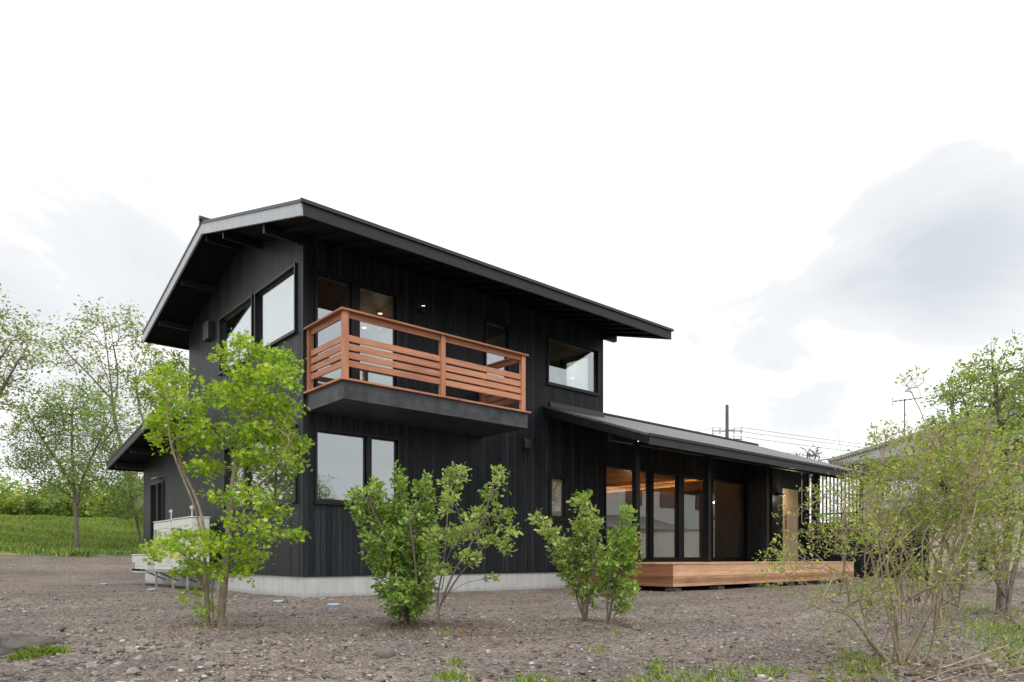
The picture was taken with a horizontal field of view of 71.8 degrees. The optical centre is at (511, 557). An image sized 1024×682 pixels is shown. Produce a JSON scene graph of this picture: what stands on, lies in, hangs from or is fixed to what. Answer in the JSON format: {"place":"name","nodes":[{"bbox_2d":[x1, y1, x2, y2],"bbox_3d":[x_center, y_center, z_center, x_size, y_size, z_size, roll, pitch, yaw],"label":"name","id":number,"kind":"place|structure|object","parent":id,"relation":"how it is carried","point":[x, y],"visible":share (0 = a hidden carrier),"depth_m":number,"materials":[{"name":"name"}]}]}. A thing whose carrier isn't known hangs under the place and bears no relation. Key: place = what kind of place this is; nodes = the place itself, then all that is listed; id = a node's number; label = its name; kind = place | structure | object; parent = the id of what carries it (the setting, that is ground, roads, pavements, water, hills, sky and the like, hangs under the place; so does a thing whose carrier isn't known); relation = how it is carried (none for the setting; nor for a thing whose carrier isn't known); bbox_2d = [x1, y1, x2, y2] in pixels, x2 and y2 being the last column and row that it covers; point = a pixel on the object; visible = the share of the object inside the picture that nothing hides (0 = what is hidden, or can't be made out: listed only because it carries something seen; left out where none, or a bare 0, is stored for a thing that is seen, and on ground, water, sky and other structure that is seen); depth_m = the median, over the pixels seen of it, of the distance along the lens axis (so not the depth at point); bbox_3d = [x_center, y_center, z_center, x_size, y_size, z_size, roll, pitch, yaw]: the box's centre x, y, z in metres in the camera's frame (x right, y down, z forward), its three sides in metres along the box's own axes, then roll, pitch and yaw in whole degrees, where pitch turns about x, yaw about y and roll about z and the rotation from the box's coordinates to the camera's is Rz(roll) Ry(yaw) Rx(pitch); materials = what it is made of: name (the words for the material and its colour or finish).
{"place":"outdoors","nodes":[
{"label":"outdoors","id":0,"kind":"place"},
{"bbox_2d":[0,549,1023,681],"bbox_3d":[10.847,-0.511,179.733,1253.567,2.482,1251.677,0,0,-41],"label":"ground","id":1,"kind":"structure","parent":0,"point":[44,572],"depth_m":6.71,"materials":[{"name":"grey gravel"}]},
{"bbox_2d":[0,480,23,514],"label":"bank bush","id":2,"kind":"object","parent":1,"relation":"on","point":[14,508],"visible":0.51,"depth_m":36.25,"materials":[{"name":"green plant"}]},
{"bbox_2d":[0,490,50,515],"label":"bank bush","id":3,"kind":"object","parent":1,"relation":"on","point":[25,511],"visible":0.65,"depth_m":36.56,"materials":[{"name":"green plant"}]},
{"bbox_2d":[0,283,63,454],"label":"edge tree","id":4,"kind":"object","parent":1,"relation":"on","point":[6,380],"visible":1,"depth_m":22.20,"materials":[{"name":"green plant"}]},
{"bbox_2d":[0,633,68,655],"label":"lava boulder","id":5,"kind":"object","parent":1,"relation":"on","point":[11,643],"visible":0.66,"depth_m":5.06,"materials":[{"name":"grey stone"}]},
{"bbox_2d":[6,644,73,660],"bbox_3d":[-3.135,0.618,4.713,0.392,0.102,0.303,0,0,-41],"label":"grass clump","id":6,"kind":"object","parent":1,"relation":"on","point":[30,652],"visible":0.84,"depth_m":4.65,"materials":[{"name":"green plant"}]},
{"bbox_2d":[15,481,72,517],"bbox_3d":[-24.999,-2.896,38.162,3.046,2.747,3.410,0,0,-41],"label":"bank bush","id":7,"kind":"object","parent":1,"relation":"on","point":[54,505],"visible":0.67,"depth_m":37.70,"materials":[{"name":"green plant"}]},
{"bbox_2d":[56,627,65,631],"bbox_3d":[-4.369,0.699,6.850,0.081,0.065,0.084,0,0,23],"label":"dark stone","id":8,"kind":"object","parent":1,"relation":"on","point":[61,629],"visible":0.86,"depth_m":6.83,"materials":[{"name":"grey stone"}]},
{"bbox_2d":[0,372,142,548],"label":"zelkova tree","id":9,"kind":"object","parent":1,"relation":"on","point":[86,411],"visible":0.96,"depth_m":24.21,"materials":[{"name":"green plant"}]},
{"bbox_2d":[0,514,142,556],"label":"bank grass","id":10,"kind":"structure","parent":1,"relation":"on","point":[52,535],"depth_m":26.89,"materials":[{"name":"green plant"}]},
{"bbox_2d":[0,460,142,517],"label":"woodland belt","id":11,"kind":"object","parent":1,"relation":"on","point":[11,484],"visible":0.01,"depth_m":53.36,"materials":[{"name":"green plant"}]},
{"bbox_2d":[50,487,109,517],"bbox_3d":[-23.436,-2.848,39.092,2.849,2.347,3.224,0,0,-13],"label":"bank bush","id":12,"kind":"object","parent":1,"relation":"on","point":[82,508],"visible":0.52,"depth_m":38.43,"materials":[{"name":"green plant"}]},
{"bbox_2d":[85,662,99,667],"bbox_3d":[-2.369,0.616,4.006,0.072,0.057,0.088,0,0,-9],"label":"pale stone","id":13,"kind":"object","parent":1,"relation":"on","point":[91,664],"visible":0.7,"depth_m":3.98,"materials":[{"name":"grey stone"}]},
{"bbox_2d":[90,671,99,675],"bbox_3d":[-2.252,0.628,3.824,0.052,0.033,0.068,0,0,-27],"label":"pale stone","id":14,"kind":"object","parent":1,"relation":"on","point":[94,673],"visible":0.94,"depth_m":3.80,"materials":[{"name":"grey stone"}]},
{"bbox_2d":[21,294,172,518],"bbox_3d":[-19.026,-6.596,33.123,7.205,10.413,6.210,0,0,-12],"label":"tall airy tree","id":15,"kind":"object","parent":1,"relation":"on","point":[118,371],"visible":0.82,"depth_m":32.85,"materials":[{"name":"green plant"}]},
{"bbox_2d":[86,488,142,517],"bbox_3d":[-20.880,-2.675,37.149,2.095,2.038,4.722,0,0,11],"label":"bank bush","id":16,"kind":"object","parent":1,"relation":"on","point":[95,510],"visible":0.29,"depth_m":36.19,"materials":[{"name":"green plant"}]},
{"bbox_2d":[112,661,122,664],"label":"pale stone","id":17,"kind":"object","parent":1,"relation":"on","point":[117,662],"visible":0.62,"depth_m":4.10,"materials":[{"name":"grey stone"}]},
{"bbox_2d":[96,418,142,543],"bbox_3d":[-14.627,-2.776,27.183,1.895,4.956,2.993,0,0,-5],"label":"slim bank tree","id":18,"kind":"object","parent":1,"relation":"on","point":[127,512],"visible":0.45,"depth_m":26.77,"materials":[{"name":"green plant"}]},
{"bbox_2d":[124,646,137,652],"bbox_3d":[-2.517,0.606,4.664,0.076,0.049,0.057,0,0,26],"label":"pale stone","id":19,"kind":"object","parent":1,"relation":"on","point":[128,648],"visible":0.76,"depth_m":4.66,"materials":[{"name":"beige stone"}]},
{"bbox_2d":[126,667,140,674],"bbox_3d":[-2.074,0.625,3.884,0.066,0.047,0.099,0,0,11],"label":"pale stone","id":20,"kind":"object","parent":1,"relation":"on","point":[133,671],"visible":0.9,"depth_m":3.85,"materials":[{"name":"grey stone"}]},
{"bbox_2d":[137,639,149,645],"bbox_3d":[-2.611,0.599,5.013,0.082,0.053,0.085,0,0,-24],"label":"pale stone","id":21,"kind":"object","parent":1,"relation":"on","point":[143,642],"visible":0.93,"depth_m":4.98,"materials":[{"name":"beige stone"}]},
{"bbox_2d":[125,344,188,415],"bbox_3d":[-12.921,-4.121,26.851,2.630,7.875,3.998,0,0,1],"label":"roof edge tree","id":22,"kind":"object","parent":1,"relation":"on","point":[145,394],"visible":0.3,"depth_m":26.52,"materials":[{"name":"green plant"}]},
{"bbox_2d":[130,569,211,588],"bbox_3d":[-7.935,0.486,16.480,0.663,0.425,4.850,0,0,-41],"label":"steel rack","id":23,"kind":"object","parent":1,"relation":"on","point":[162,572],"visible":0.55,"depth_m":16.37,"materials":[{"name":"silver metal"}]},
{"bbox_2d":[132,550,156,572],"bbox_3d":[-9.103,0.013,17.617,0.386,0.710,1.324,0,0,-41],"label":"outdoor unit","id":24,"kind":"object","parent":23,"relation":"on","point":[138,563],"visible":0.59,"depth_m":17.31,"materials":[{"name":"white metal"}]},
{"bbox_2d":[153,509,172,569],"bbox_3d":[-7.861,-0.417,16.273,0.406,1.370,1.324,0,0,-41],"label":"outdoor unit","id":25,"kind":"object","parent":23,"relation":"on","point":[164,526],"visible":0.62,"depth_m":16.00,"materials":[{"name":"white metal"}]},
{"bbox_2d":[171,505,210,570],"bbox_3d":[-6.909,-0.422,15.185,0.406,1.380,1.374,0,0,-41],"label":"outdoor unit","id":26,"kind":"object","parent":23,"relation":"on","point":[190,521],"visible":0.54,"depth_m":14.80,"materials":[{"name":"white metal"}]},
{"bbox_2d":[190,655,202,660],"bbox_3d":[-1.968,0.625,4.403,0.078,0.041,0.063,0,0,-20],"label":"pale stone","id":27,"kind":"object","parent":1,"relation":"on","point":[197,657],"visible":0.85,"depth_m":4.39,"materials":[{"name":"grey stone"}]},
{"bbox_2d":[203,661,216,665],"bbox_3d":[-1.795,0.634,4.205,0.045,0.037,0.079,0,0,40],"label":"pale stone","id":28,"kind":"object","parent":1,"relation":"on","point":[211,663],"visible":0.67,"depth_m":4.20,"materials":[{"name":"grey stone"}]},
{"bbox_2d":[130,328,314,626],"bbox_3d":[-2.724,-0.776,6.727,1.677,2.927,1.220,0,0,3],"label":"maple tree","id":29,"kind":"object","parent":1,"relation":"on","point":[253,394],"visible":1,"depth_m":6.69,"materials":[{"name":"green plant"}]},
{"bbox_2d":[327,603,339,609],"bbox_3d":[-2.375,0.669,9.420,0.172,0.125,0.172,0,0,-41],"label":"drain cap","id":30,"kind":"object","parent":1,"relation":"on","point":[334,606],"visible":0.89,"depth_m":9.36,"materials":[{"name":"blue plastic"}]},
{"bbox_2d":[342,460,442,624],"bbox_3d":[-1.129,-0.122,6.875,0.988,1.644,1.065,0,0,-41],"label":"green shrub","id":31,"kind":"object","parent":1,"relation":"on","point":[408,573],"visible":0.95,"depth_m":6.75,"materials":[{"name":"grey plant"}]},
{"bbox_2d":[418,461,522,628],"bbox_3d":[-0.431,-0.129,6.431,1.012,1.595,0.932,0,0,-41],"label":"open sapling","id":32,"kind":"object","parent":1,"relation":"on","point":[467,528],"visible":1,"depth_m":6.45,"materials":[{"name":"green plant"}]},
{"bbox_2d":[106,197,882,597],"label":"house","id":33,"kind":"structure","parent":1,"relation":"on","point":[416,355],"depth_m":14.56,"materials":[{"name":"wood"}]},
{"bbox_2d":[150,480,163,549],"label":"window","id":34,"kind":"structure","parent":33,"relation":"in","point":[160,484],"depth_m":18.92,"materials":[{"name":"black metal"}]},
{"bbox_2d":[217,294,253,375],"bbox_3d":[-5.574,-4.475,14.347,0.157,1.210,1.890,0,0,-41],"label":"window","id":35,"kind":"structure","parent":33,"relation":"in","point":[250,299],"depth_m":14.56,"materials":[{"name":"black metal"}]},
{"bbox_2d":[222,424,297,512],"bbox_3d":[-4.833,-1.625,13.500,0.157,1.350,3.560,0,0,-41],"label":"window","id":36,"kind":"structure","parent":33,"relation":"in","point":[226,457],"depth_m":13.92,"materials":[{"name":"black metal"}]},
{"bbox_2d":[254,263,296,351],"bbox_3d":[-4.290,-4.475,12.880,0.157,1.210,1.870,0,0,-41],"label":"window","id":37,"kind":"structure","parent":33,"relation":"in","point":[292,269],"depth_m":12.97,"materials":[{"name":"black metal"}]},
{"bbox_2d":[314,270,398,387],"bbox_3d":[-2.770,-3.880,12.690,1.720,2.100,0.157,0,0,-41],"label":"window","id":38,"kind":"structure","parent":33,"relation":"in","point":[354,287],"depth_m":12.60,"materials":[{"name":"black metal"}]},
{"bbox_2d":[313,427,399,507],"bbox_3d":[-2.763,-1.585,12.696,1.740,1.310,0.157,0,0,-41],"label":"window","id":39,"kind":"structure","parent":33,"relation":"in","point":[367,438],"depth_m":12.76,"materials":[{"name":"black metal"}]},
{"bbox_2d":[484,318,509,384],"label":"window","id":40,"kind":"structure","parent":33,"relation":"in","point":[486,321],"depth_m":14.84,"materials":[{"name":"black metal"}]},
{"bbox_2d":[549,474,568,521],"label":"window","id":41,"kind":"structure","parent":33,"relation":"in","point":[564,518],"depth_m":16.10,"materials":[{"name":"black metal"}]},
{"bbox_2d":[546,335,600,396],"bbox_3d":[1.405,-4.412,16.344,1.763,1.116,0.157,0,0,-41],"label":"window","id":42,"kind":"structure","parent":33,"relation":"in","point":[596,352],"depth_m":16.48,"materials":[{"name":"black metal"}]},
{"bbox_2d":[562,353,587,385],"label":"window","id":43,"kind":"structure","parent":33,"relation":"in","point":[564,363],"depth_m":17.89,"materials":[{"name":"white metal"}]},
{"bbox_2d":[604,464,652,561],"bbox_3d":[2.881,-1.085,17.636,1.820,2.350,0.157,0,0,-41],"label":"window","id":44,"kind":"structure","parent":33,"relation":"in","point":[649,472],"depth_m":18.16,"materials":[{"name":"black metal"}]},
{"bbox_2d":[652,470,703,561],"bbox_3d":[4.533,-1.085,19.081,2.590,2.350,0.157,0,0,-41],"label":"window","id":45,"kind":"structure","parent":33,"relation":"in","point":[679,478],"depth_m":18.99,"materials":[{"name":"black metal"}]},
{"bbox_2d":[711,477,744,560],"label":"window","id":46,"kind":"structure","parent":33,"relation":"in","point":[741,483],"depth_m":20.83,"materials":[{"name":"black metal"}]},
{"bbox_2d":[782,488,797,560],"bbox_3d":[8.347,-0.987,21.199,0.976,2.150,0.114,0,0,-41],"label":"door","id":47,"kind":"structure","parent":33,"relation":"in","point":[788,524],"depth_m":21.22,"materials":[{"name":"brown wood"}]},
{"bbox_2d":[76,608,1023,681],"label":"leaf litter","id":48,"kind":"object","parent":1,"relation":"on","point":[809,672],"visible":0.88,"depth_m":6.37,"materials":[{"name":"plant"}]},
{"bbox_2d":[525,489,613,621],"bbox_3d":[0.643,-0.006,7.258,0.869,1.374,0.964,0,0,-20],"label":"leaning shrub","id":49,"kind":"object","parent":1,"relation":"on","point":[572,560],"visible":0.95,"depth_m":7.23,"materials":[{"name":"green plant"}]},
{"bbox_2d":[596,500,643,623],"bbox_3d":[1.075,0.050,7.068,0.483,1.246,0.899,0,0,5],"label":"rust flecked shrub","id":50,"kind":"object","parent":1,"relation":"on","point":[624,557],"visible":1,"depth_m":6.96,"materials":[{"name":"green plant"}]},
{"bbox_2d":[388,586,1023,681],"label":"weeds","id":51,"kind":"object","parent":1,"relation":"on","point":[529,678],"visible":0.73,"depth_m":4.33,"materials":[{"name":"green plant"}]},
{"bbox_2d":[571,561,853,590],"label":"wooden deck","id":52,"kind":"structure","parent":1,"relation":"on","point":[673,576],"depth_m":15.38,"materials":[{"name":"brown wood"}]},
{"bbox_2d":[712,405,741,439],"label":"utility pole","id":53,"kind":"object","parent":1,"relation":"on","point":[726,430],"visible":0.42,"depth_m":59.95,"materials":[{"name":"concrete"}]},
{"bbox_2d":[713,427,865,447],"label":"power line","id":54,"kind":"object","parent":53,"relation":"attached to","point":[799,439],"visible":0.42,"depth_m":62.58,"materials":[{"name":"black metal"}]},
{"bbox_2d":[734,435,845,450],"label":"power line","id":55,"kind":"object","parent":53,"relation":"attached to","point":[790,443],"visible":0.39,"depth_m":61.60,"materials":[{"name":"black metal"}]},
{"bbox_2d":[742,427,865,444],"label":"power line","id":56,"kind":"object","parent":53,"relation":"attached to","point":[803,436],"visible":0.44,"depth_m":61.85,"materials":[{"name":"black metal"}]},
{"bbox_2d":[810,519,928,580],"bbox_3d":[10.667,-0.257,23.491,0.130,2.050,5.800,0,0,-41],"label":"dark fence","id":57,"kind":"object","parent":1,"relation":"on","point":[860,572],"visible":0.06,"depth_m":22.40,"materials":[{"name":"black metal"}]},
{"bbox_2d":[752,365,1023,665],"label":"twiggy shrub","id":58,"kind":"object","parent":1,"relation":"on","point":[936,583],"visible":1,"depth_m":4.22,"materials":[{"name":"green plant"}]},
{"bbox_2d":[828,401,1023,520],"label":"neighbour house","id":59,"kind":"structure","parent":1,"relation":"on","point":[855,457],"depth_m":30.63,"materials":[{"name":"grey tile"}]},
{"bbox_2d":[882,478,919,499],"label":"window","id":60,"kind":"structure","parent":59,"relation":"in","point":[884,493],"depth_m":30.48,"materials":[{"name":"grey glass"}]},
{"bbox_2d":[890,397,923,432],"bbox_3d":[18.988,-6.207,34.000,1.471,3.030,0.700,0,0,0],"label":"roof antenna","id":61,"kind":"object","parent":59,"relation":"on","point":[904,400],"visible":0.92,"depth_m":33.98,"materials":[{"name":"black metal"}]},
{"bbox_2d":[939,473,978,494],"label":"window","id":62,"kind":"structure","parent":59,"relation":"in","point":[941,485],"depth_m":29.26,"materials":[{"name":"black metal"}]},
{"bbox_2d":[863,329,1023,614],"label":"tree","id":63,"kind":"object","parent":1,"relation":"on","point":[1003,597],"visible":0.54,"depth_m":8.19,"materials":[{"name":"plant"}]},
{"bbox_2d":[911,352,1023,590],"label":"neighbour garden tree","id":64,"kind":"object","parent":1,"relation":"on","point":[963,586],"visible":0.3,"depth_m":14.95,"materials":[{"name":"green plant"}]},
{"bbox_2d":[912,643,1023,681],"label":"brushwood pile","id":65,"kind":"object","parent":1,"relation":"on","point":[957,663],"visible":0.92,"depth_m":4.19,"materials":[{"name":"beige plant"}]},
{"bbox_2d":[929,518,1023,577],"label":"garden wall","id":66,"kind":"structure","parent":1,"relation":"on","point":[978,574],"depth_m":25.20,"materials":[{"name":"grey concrete"}]},
{"bbox_2d":[0,0,1023,522],"label":"sky","id":67,"kind":"structure","parent":0,"point":[821,202],"materials":[{"name":"white"}]},
{"bbox_2d":[794,442,828,482],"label":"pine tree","id":68,"kind":"object","parent":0,"point":[811,455],"visible":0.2,"depth_m":54.54,"materials":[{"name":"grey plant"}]}
]}

